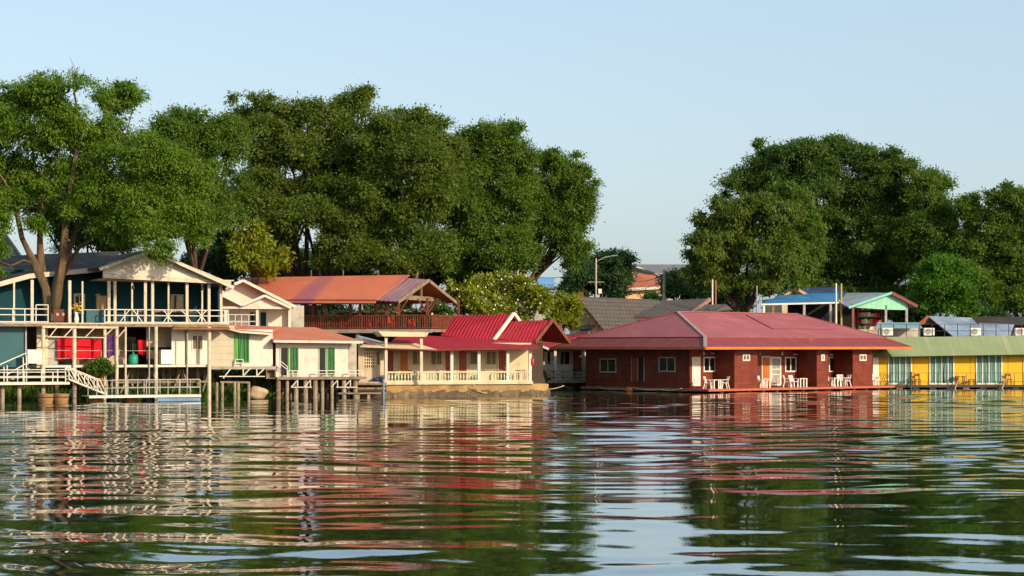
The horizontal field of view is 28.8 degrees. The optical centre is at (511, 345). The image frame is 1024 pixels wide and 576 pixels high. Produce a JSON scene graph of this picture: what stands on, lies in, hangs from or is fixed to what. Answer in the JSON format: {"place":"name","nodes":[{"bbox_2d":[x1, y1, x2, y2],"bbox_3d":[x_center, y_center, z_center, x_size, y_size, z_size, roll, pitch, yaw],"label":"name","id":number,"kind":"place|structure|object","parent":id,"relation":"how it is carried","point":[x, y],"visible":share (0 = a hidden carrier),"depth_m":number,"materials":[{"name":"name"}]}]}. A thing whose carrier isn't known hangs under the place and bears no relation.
{"place":"outdoors","nodes":[
{"label":"outdoors","id":0,"kind":"place"},
{"bbox_2d":[2,232,20,255],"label":"pale gable house","id":1,"kind":"structure","parent":0,"point":[16,252],"depth_m":150.46,"materials":[{"name":"grey metal"}]},
{"bbox_2d":[0,367,579,400],"bbox_3d":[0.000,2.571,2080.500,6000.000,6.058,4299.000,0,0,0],"label":"river bank","id":2,"kind":"structure","parent":0,"point":[545,376],"depth_m":131.63,"materials":[{"name":"soil"}]},
{"bbox_2d":[0,353,76,402],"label":"gangway","id":3,"kind":"object","parent":2,"relation":"on","point":[19,384],"visible":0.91,"depth_m":119.13,"materials":[{"name":"wood"}]},
{"bbox_2d":[27,349,41,364],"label":"notice board","id":4,"kind":"object","parent":3,"relation":"attached to","point":[34,356],"visible":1,"depth_m":120.50,"materials":[{"name":"white paint"}]},
{"bbox_2d":[1,168,142,253],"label":"shade tree","id":5,"kind":"object","parent":2,"relation":"on","point":[80,238],"visible":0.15,"depth_m":147.04,"materials":[{"name":"green plant"}]},
{"bbox_2d":[0,61,228,392],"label":"feathery tree","id":6,"kind":"object","parent":2,"relation":"on","point":[100,186],"visible":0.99,"depth_m":121.97,"materials":[{"name":"green plant"}]},
{"bbox_2d":[0,249,234,400],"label":"waterside house","id":7,"kind":"structure","parent":2,"relation":"on","point":[89,276],"depth_m":125.06,"materials":[{"name":"white wood"}]},
{"bbox_2d":[27,327,35,364],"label":"doorway","id":8,"kind":"structure","parent":7,"relation":"in","point":[31,331],"depth_m":123.36,"materials":[{"name":"brown wood"}]},
{"bbox_2d":[53,309,67,322],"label":"speaker","id":9,"kind":"object","parent":7,"relation":"on","point":[60,315],"visible":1,"depth_m":122.01,"materials":[{"name":"paint"}]},
{"bbox_2d":[58,338,71,359],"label":"hanging sheet","id":10,"kind":"object","parent":7,"relation":"hanging from","point":[64,343],"visible":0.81,"depth_m":122.65,"materials":[{"name":"red fabric"}]},
{"bbox_2d":[74,294,84,313],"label":"window","id":11,"kind":"structure","parent":7,"relation":"in","point":[77,297],"depth_m":125.98,"materials":[{"name":"white paint"}]},
{"bbox_2d":[77,339,100,360],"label":"hanging sheet","id":12,"kind":"object","parent":7,"relation":"hanging from","point":[88,344],"visible":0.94,"depth_m":123.31,"materials":[{"name":"red fabric"}]},
{"bbox_2d":[83,309,103,322],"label":"counter","id":13,"kind":"object","parent":7,"relation":"on","point":[93,315],"visible":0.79,"depth_m":123.32,"materials":[{"name":"teal paint"}]},
{"bbox_2d":[95,294,105,309],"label":"cardboard box","id":14,"kind":"object","parent":13,"relation":"on","point":[100,302],"visible":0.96,"depth_m":123.61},
{"bbox_2d":[106,335,114,357],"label":"hanging cloth","id":15,"kind":"object","parent":7,"relation":"hanging from","point":[110,342],"visible":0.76,"depth_m":123.97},
{"bbox_2d":[128,337,135,352],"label":"hanging shirt","id":16,"kind":"object","parent":7,"relation":"hanging from","point":[132,344],"visible":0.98,"depth_m":125.84,"materials":[{"name":"black fabric"}]},
{"bbox_2d":[127,327,145,363],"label":"doorway","id":17,"kind":"structure","parent":7,"relation":"in","point":[138,332],"depth_m":128.22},
{"bbox_2d":[137,340,145,355],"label":"hanging shirt","id":18,"kind":"object","parent":7,"relation":"hanging from","point":[141,347],"visible":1,"depth_m":124.67,"materials":[{"name":"red fabric"}]},
{"bbox_2d":[146,347,170,363],"bbox_3d":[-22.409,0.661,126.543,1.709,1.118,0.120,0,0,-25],"label":"doorway","id":19,"kind":"structure","parent":7,"relation":"in","point":[151,348],"depth_m":126.29,"materials":[{"name":"brown wood"}]},
{"bbox_2d":[159,350,171,364],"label":"washing machine","id":20,"kind":"object","parent":7,"relation":"on","point":[165,356],"visible":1,"depth_m":124.75,"materials":[{"name":"white plastic"}]},
{"bbox_2d":[170,294,182,310],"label":"window","id":21,"kind":"structure","parent":7,"relation":"in","point":[176,300],"depth_m":128.66,"materials":[{"name":"white paint"}]},
{"bbox_2d":[171,329,184,363],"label":"door","id":22,"kind":"structure","parent":7,"relation":"in","point":[177,335],"depth_m":125.68,"materials":[{"name":"white paint"}]},
{"bbox_2d":[192,335,202,349],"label":"window","id":23,"kind":"structure","parent":7,"relation":"in","point":[197,340],"depth_m":126.04,"materials":[{"name":"wood"}]},
{"bbox_2d":[0,367,281,401],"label":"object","id":24,"kind":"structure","parent":2,"relation":"on","point":[30,392],"depth_m":126.20,"materials":[{"name":"plant"}]},
{"bbox_2d":[133,103,262,270],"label":"broad tree","id":25,"kind":"object","parent":2,"relation":"on","point":[215,133],"visible":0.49,"depth_m":138.55,"materials":[{"name":"green plant"}]},
{"bbox_2d":[176,247,239,284],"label":"dark bush","id":26,"kind":"object","parent":2,"relation":"on","point":[185,260],"visible":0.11,"depth_m":158.13,"materials":[{"name":"green plant"}]},
{"bbox_2d":[199,225,249,281],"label":"dark bush","id":27,"kind":"object","parent":2,"relation":"on","point":[217,264],"visible":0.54,"depth_m":156.67,"materials":[{"name":"green plant"}]},
{"bbox_2d":[211,326,279,398],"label":"cream cabin","id":28,"kind":"object","parent":2,"relation":"on","point":[242,347],"visible":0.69,"depth_m":126.94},
{"bbox_2d":[234,332,248,362],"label":"glazed door","id":29,"kind":"structure","parent":28,"relation":"in","point":[241,340],"depth_m":127.00,"materials":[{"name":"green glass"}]},
{"bbox_2d":[217,279,303,373],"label":"gabled house","id":30,"kind":"structure","parent":2,"relation":"on","point":[245,303],"depth_m":134.21,"materials":[{"name":"white paint"}]},
{"bbox_2d":[259,311,266,325],"bbox_3d":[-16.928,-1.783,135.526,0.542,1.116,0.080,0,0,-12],"label":"glazed door","id":31,"kind":"structure","parent":30,"relation":"in","point":[262,314],"depth_m":135.52,"materials":[{"name":"white paint"}]},
{"bbox_2d":[223,214,297,284],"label":"mango sapling","id":32,"kind":"object","parent":2,"relation":"on","point":[255,254],"visible":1,"depth_m":140.69,"materials":[{"name":"green plant"}]},
{"bbox_2d":[246,242,312,276],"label":"dark bush","id":33,"kind":"object","parent":2,"relation":"on","point":[281,272],"visible":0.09,"depth_m":171.63,"materials":[{"name":"green plant"}]},
{"bbox_2d":[220,78,380,326],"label":"rain tree","id":34,"kind":"object","parent":2,"relation":"on","point":[316,150],"visible":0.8,"depth_m":149.89,"materials":[{"name":"green plant"}]},
{"bbox_2d":[271,327,365,398],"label":"white bungalow","id":35,"kind":"object","parent":2,"relation":"on","point":[306,359],"visible":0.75,"depth_m":128.00,"materials":[{"name":"paint"}]},
{"bbox_2d":[280,347,298,375],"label":"glazed door","id":36,"kind":"structure","parent":35,"relation":"in","point":[289,356],"depth_m":127.62,"materials":[{"name":"green metal"}]},
{"bbox_2d":[318,347,335,375],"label":"glazed door","id":37,"kind":"structure","parent":35,"relation":"in","point":[326,355],"depth_m":128.15,"materials":[{"name":"green metal"}]},
{"bbox_2d":[305,304,358,327],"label":"dark bush","id":38,"kind":"object","parent":2,"relation":"on","point":[331,307],"visible":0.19,"depth_m":150.59,"materials":[{"name":"green plant"}]},
{"bbox_2d":[301,241,376,308],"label":"dark bush","id":39,"kind":"object","parent":2,"relation":"on","point":[352,272],"visible":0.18,"depth_m":167.13,"materials":[{"name":"green plant"}]},
{"bbox_2d":[240,270,459,343],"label":"pavilion","id":40,"kind":"structure","parent":2,"relation":"on","point":[375,290],"depth_m":138.82,"materials":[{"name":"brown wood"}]},
{"bbox_2d":[331,308,422,312],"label":"flower garland","id":41,"kind":"object","parent":40,"relation":"hanging from","point":[371,310],"visible":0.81,"depth_m":143.79,"materials":[{"name":"white plant"}]},
{"bbox_2d":[337,383,386,397],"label":"jetty steps","id":42,"kind":"structure","parent":2,"relation":"on","point":[370,392],"depth_m":129.17,"materials":[{"name":"brown wood"}]},
{"bbox_2d":[351,335,386,385],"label":"block annex","id":43,"kind":"object","parent":2,"relation":"on","point":[370,363],"visible":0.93,"depth_m":130.22,"materials":[{"name":"beige paint"}]},
{"bbox_2d":[354,304,416,327],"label":"dark bush","id":44,"kind":"object","parent":2,"relation":"on","point":[369,306],"visible":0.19,"depth_m":148.57,"materials":[{"name":"green plant"}]},
{"bbox_2d":[330,102,479,311],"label":"rain tree","id":45,"kind":"object","parent":2,"relation":"on","point":[424,149],"visible":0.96,"depth_m":147.37,"materials":[{"name":"green plant"}]},
{"bbox_2d":[372,268,448,309],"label":"dark bush","id":46,"kind":"object","parent":2,"relation":"on","point":[435,278],"visible":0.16,"depth_m":164.64,"materials":[{"name":"green plant"}]},
{"bbox_2d":[421,299,456,328],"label":"garden bush","id":47,"kind":"object","parent":2,"relation":"on","point":[440,308],"visible":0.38,"depth_m":140.90,"materials":[{"name":"green plant"}]},
{"bbox_2d":[439,248,488,294],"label":"dark bush","id":48,"kind":"object","parent":2,"relation":"on","point":[462,277],"visible":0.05,"depth_m":165.19,"materials":[{"name":"green plant"}]},
{"bbox_2d":[382,336,550,397],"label":"veranda house","id":49,"kind":"structure","parent":2,"relation":"on","point":[459,364],"depth_m":132.31,"materials":[{"name":"beige paint"}]},
{"bbox_2d":[360,331,436,381],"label":"entrance canopy","id":50,"kind":"object","parent":49,"relation":"attached to","point":[386,345],"visible":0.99,"depth_m":129.61,"materials":[{"name":"beige paint"}]},
{"bbox_2d":[400,351,407,380],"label":"door","id":51,"kind":"structure","parent":49,"relation":"in","point":[403,354],"depth_m":132.51,"materials":[{"name":"orange wood"}]},
{"bbox_2d":[430,351,442,364],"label":"window","id":52,"kind":"structure","parent":49,"relation":"in","point":[436,357],"depth_m":133.06,"materials":[{"name":"beige paint"}]},
{"bbox_2d":[459,351,466,379],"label":"door","id":53,"kind":"structure","parent":49,"relation":"in","point":[462,354],"depth_m":133.45,"materials":[{"name":"red wood"}]},
{"bbox_2d":[486,351,496,364],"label":"window","id":54,"kind":"structure","parent":49,"relation":"in","point":[491,356],"depth_m":133.98,"materials":[{"name":"beige paint"}]},
{"bbox_2d":[499,351,505,379],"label":"door","id":55,"kind":"structure","parent":49,"relation":"in","point":[502,354],"depth_m":134.11,"materials":[{"name":"red wood"}]},
{"bbox_2d":[440,312,520,339],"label":"red gable house","id":56,"kind":"structure","parent":2,"relation":"on","point":[480,326],"depth_m":138.83,"materials":[{"name":"metal"}]},
{"bbox_2d":[430,114,548,314],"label":"rain tree","id":57,"kind":"object","parent":2,"relation":"on","point":[489,209],"visible":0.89,"depth_m":151.66,"materials":[{"name":"green plant"}]},
{"bbox_2d":[442,269,557,320],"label":"frangipani","id":58,"kind":"object","parent":2,"relation":"on","point":[496,290],"visible":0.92,"depth_m":146.50,"materials":[{"name":"green plant"}]},
{"bbox_2d":[497,318,570,382],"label":"red gable house","id":59,"kind":"structure","parent":2,"relation":"on","point":[538,333],"depth_m":138.89,"materials":[{"name":"metal"}]},
{"bbox_2d":[520,277,553,320],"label":"blue roof shed","id":60,"kind":"structure","parent":2,"relation":"on","point":[545,281],"depth_m":241.66,"materials":[{"name":"metal"}]},
{"bbox_2d":[503,144,605,310],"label":"rain tree","id":61,"kind":"object","parent":2,"relation":"on","point":[568,202],"visible":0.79,"depth_m":155.47,"materials":[{"name":"green plant"}]},
{"bbox_2d":[543,334,585,388],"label":"house","id":62,"kind":"structure","parent":2,"relation":"on","point":[564,365],"depth_m":158.81,"materials":[{"name":"white paint"}]},
{"bbox_2d":[544,351,553,364],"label":"window","id":63,"kind":"structure","parent":62,"relation":"in","point":[548,355],"depth_m":158.75,"materials":[{"name":"glass"}]},
{"bbox_2d":[558,351,569,364],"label":"window","id":64,"kind":"structure","parent":62,"relation":"in","point":[563,356],"depth_m":158.91,"materials":[{"name":"glass"}]},
{"bbox_2d":[573,351,581,375],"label":"door","id":65,"kind":"structure","parent":62,"relation":"in","point":[577,355],"depth_m":159.06,"materials":[{"name":"brown wood"}]},
{"bbox_2d":[543,289,589,332],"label":"frangipani","id":66,"kind":"object","parent":2,"relation":"on","point":[568,311],"visible":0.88,"depth_m":160.86,"materials":[{"name":"green plant"}]},
{"bbox_2d":[551,246,641,297],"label":"shade tree","id":67,"kind":"object","parent":2,"relation":"on","point":[620,266],"visible":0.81,"depth_m":203.74,"materials":[{"name":"green plant"}]},
{"bbox_2d":[588,255,617,296],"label":"utility pole","id":68,"kind":"object","parent":2,"relation":"on","point":[599,290],"visible":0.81,"depth_m":175.94,"materials":[{"name":"concrete"}]},
{"bbox_2d":[570,292,660,333],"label":"tiled house","id":69,"kind":"structure","parent":2,"relation":"on","point":[602,313],"depth_m":164.70,"materials":[{"name":"beige paint"}]},
{"bbox_2d":[602,273,660,298],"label":"peach house","id":70,"kind":"structure","parent":2,"relation":"on","point":[645,284],"depth_m":232.42,"materials":[{"name":"tile"}]},
{"bbox_2d":[637,289,668,300],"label":"shade tree","id":71,"kind":"object","parent":2,"relation":"on","point":[651,295],"visible":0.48,"depth_m":221.11,"materials":[{"name":"green plant"}]},
{"bbox_2d":[632,264,689,299],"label":"grey roof hall","id":72,"kind":"structure","parent":2,"relation":"on","point":[651,269],"depth_m":256.08,"materials":[{"name":"white paint"}]},
{"bbox_2d":[633,298,710,319],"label":"long tiled house","id":73,"kind":"structure","parent":2,"relation":"on","point":[663,307],"depth_m":170.09,"materials":[{"name":"grey tile"}]},
{"bbox_2d":[654,264,711,299],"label":"shade tree","id":74,"kind":"object","parent":2,"relation":"on","point":[674,290],"visible":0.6,"depth_m":195.08,"materials":[{"name":"green plant"}]},
{"bbox_2d":[692,290,761,311],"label":"dark bush","id":75,"kind":"object","parent":2,"relation":"on","point":[720,299],"visible":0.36,"depth_m":184.73,"materials":[{"name":"green plant"}]},
{"bbox_2d":[672,189,808,311],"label":"weeping fig","id":76,"kind":"object","parent":2,"relation":"on","point":[724,243],"visible":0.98,"depth_m":177.11,"materials":[{"name":"green plant"}]},
{"bbox_2d":[755,176,837,293],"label":"weeping fig","id":77,"kind":"object","parent":2,"relation":"on","point":[812,230],"visible":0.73,"depth_m":182.65,"materials":[{"name":"green plant"}]},
{"bbox_2d":[762,287,845,312],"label":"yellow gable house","id":78,"kind":"structure","parent":2,"relation":"on","point":[783,308],"depth_m":189.66,"materials":[{"name":"paint"}]},
{"bbox_2d":[709,130,925,314],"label":"banyan tree","id":79,"kind":"object","parent":2,"relation":"on","point":[864,200],"visible":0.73,"depth_m":192.97,"materials":[{"name":"green plant"}]},
{"bbox_2d":[761,291,917,334],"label":"open hall","id":80,"kind":"structure","parent":2,"relation":"on","point":[821,306],"depth_m":172.85,"materials":[{"name":"blue metal"}]},
{"bbox_2d":[889,296,941,322],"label":"dark bush","id":81,"kind":"object","parent":2,"relation":"on","point":[914,316],"visible":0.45,"depth_m":180.75,"materials":[{"name":"green plant"}]},
{"bbox_2d":[885,164,963,273],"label":"banyan tree","id":82,"kind":"object","parent":2,"relation":"on","point":[918,236],"visible":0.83,"depth_m":189.15,"materials":[{"name":"green plant"}]},
{"bbox_2d":[900,250,986,317],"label":"bushy tree","id":83,"kind":"object","parent":2,"relation":"on","point":[941,284],"visible":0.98,"depth_m":174.65,"materials":[{"name":"green plant"}]},
{"bbox_2d":[933,178,1023,316],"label":"tree","id":84,"kind":"object","parent":2,"relation":"on","point":[994,251],"visible":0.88,"depth_m":185.51,"materials":[{"name":"green plant"}]},
{"bbox_2d":[950,299,1013,316],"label":"dark bush","id":85,"kind":"object","parent":2,"relation":"on","point":[991,311],"visible":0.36,"depth_m":183.02,"materials":[{"name":"green plant"}]},
{"bbox_2d":[0,387,1023,575],"bbox_3d":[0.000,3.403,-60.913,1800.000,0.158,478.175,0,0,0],"label":"water","id":86,"kind":"structure","parent":0,"point":[904,481],"depth_m":48.42,"materials":[{"name":"green liquid"}]},
{"bbox_2d":[37,394,53,403],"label":"wooden tub","id":87,"kind":"object","parent":86,"relation":"on","point":[45,398],"visible":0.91,"depth_m":117.79,"materials":[{"name":"brown wood"}]},
{"bbox_2d":[53,393,68,402],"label":"wooden tub","id":88,"kind":"object","parent":86,"relation":"on","point":[61,398],"visible":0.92,"depth_m":118.17,"materials":[{"name":"brown wood"}]},
{"bbox_2d":[81,379,200,401],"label":"pontoon","id":89,"kind":"object","parent":86,"relation":"on","point":[146,397],"visible":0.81,"depth_m":120.92,"materials":[{"name":"metal"}]},
{"bbox_2d":[65,367,106,394],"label":"boarding ramp","id":90,"kind":"structure","parent":89,"relation":"on","point":[86,386],"depth_m":120.47,"materials":[{"name":"wood"}]},
{"bbox_2d":[82,355,117,385],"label":"potted shrub","id":91,"kind":"object","parent":89,"relation":"on","point":[99,367],"visible":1,"depth_m":121.85,"materials":[{"name":"green plant"}]},
{"bbox_2d":[250,386,267,398],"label":"boulder","id":92,"kind":"object","parent":86,"relation":"on","point":[257,392],"visible":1,"depth_m":126.53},
{"bbox_2d":[695,304,732,311],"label":"tiled house","id":93,"kind":"structure","parent":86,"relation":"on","point":[716,308],"depth_m":166.80,"materials":[{"name":"grey tile"}]},
{"bbox_2d":[550,311,912,392],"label":"raft house","id":94,"kind":"structure","parent":86,"relation":"on","point":[686,351],"depth_m":149.86,"materials":[{"name":"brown wood"}]},
{"bbox_2d":[600,358,615,372],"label":"window","id":95,"kind":"structure","parent":94,"relation":"in","point":[607,365],"depth_m":151.06,"materials":[{"name":"grey glass"}]},
{"bbox_2d":[632,357,643,380],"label":"doorway","id":96,"kind":"structure","parent":94,"relation":"in","point":[640,359],"depth_m":148.37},
{"bbox_2d":[659,357,675,371],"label":"window","id":97,"kind":"structure","parent":94,"relation":"in","point":[666,364],"depth_m":146.18,"materials":[{"name":"grey glass"}]},
{"bbox_2d":[692,357,699,385],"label":"screen door","id":98,"kind":"structure","parent":94,"relation":"in","point":[695,360],"depth_m":144.79,"materials":[{"name":"white plastic"}]},
{"bbox_2d":[703,357,714,371],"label":"window","id":99,"kind":"structure","parent":94,"relation":"in","point":[708,362],"depth_m":145.66,"materials":[{"name":"white plastic"}]},
{"bbox_2d":[763,357,769,385],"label":"door","id":100,"kind":"structure","parent":94,"relation":"in","point":[766,360],"depth_m":149.57,"materials":[{"name":"orange wood"}]},
{"bbox_2d":[771,357,780,385],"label":"screen door","id":101,"kind":"structure","parent":94,"relation":"in","point":[775,361],"depth_m":150.27,"materials":[{"name":"white plastic"}]},
{"bbox_2d":[785,357,795,371],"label":"window","id":102,"kind":"structure","parent":94,"relation":"in","point":[790,362],"depth_m":151.30,"materials":[{"name":"white plastic"}]},
{"bbox_2d":[873,357,877,384],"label":"screen door","id":103,"kind":"structure","parent":94,"relation":"in","point":[875,359],"depth_m":157.75,"materials":[{"name":"white plastic"}]},
{"bbox_2d":[875,322,921,336],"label":"awning shed","id":104,"kind":"structure","parent":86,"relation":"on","point":[900,329],"depth_m":166.18,"materials":[{"name":"grey metal"}]},
{"bbox_2d":[872,324,1023,388],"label":"yellow raft house","id":105,"kind":"structure","parent":86,"relation":"on","point":[983,361],"depth_m":158.89,"materials":[{"name":"paint"}]},
{"bbox_2d":[888,357,911,383],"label":"glazed door","id":106,"kind":"structure","parent":105,"relation":"in","point":[900,368],"depth_m":158.64,"materials":[{"name":"white plastic"}]},
{"bbox_2d":[929,356,953,383],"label":"glazed door","id":107,"kind":"structure","parent":105,"relation":"in","point":[942,365],"depth_m":158.91,"materials":[{"name":"white plastic"}]},
{"bbox_2d":[976,355,1001,383],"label":"glazed door","id":108,"kind":"structure","parent":105,"relation":"in","point":[991,365],"depth_m":159.26,"materials":[{"name":"white plastic"}]},
{"bbox_2d":[0,0,1023,333],"label":"sky","id":109,"kind":"structure","parent":0,"point":[663,96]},
{"bbox_2d":[919,315,986,336],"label":"sheet roof shed","id":110,"kind":"structure","parent":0,"point":[937,323],"depth_m":169.44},
{"bbox_2d":[971,316,1023,335],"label":"roof","id":111,"kind":"structure","parent":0,"point":[995,326],"depth_m":171.68,"materials":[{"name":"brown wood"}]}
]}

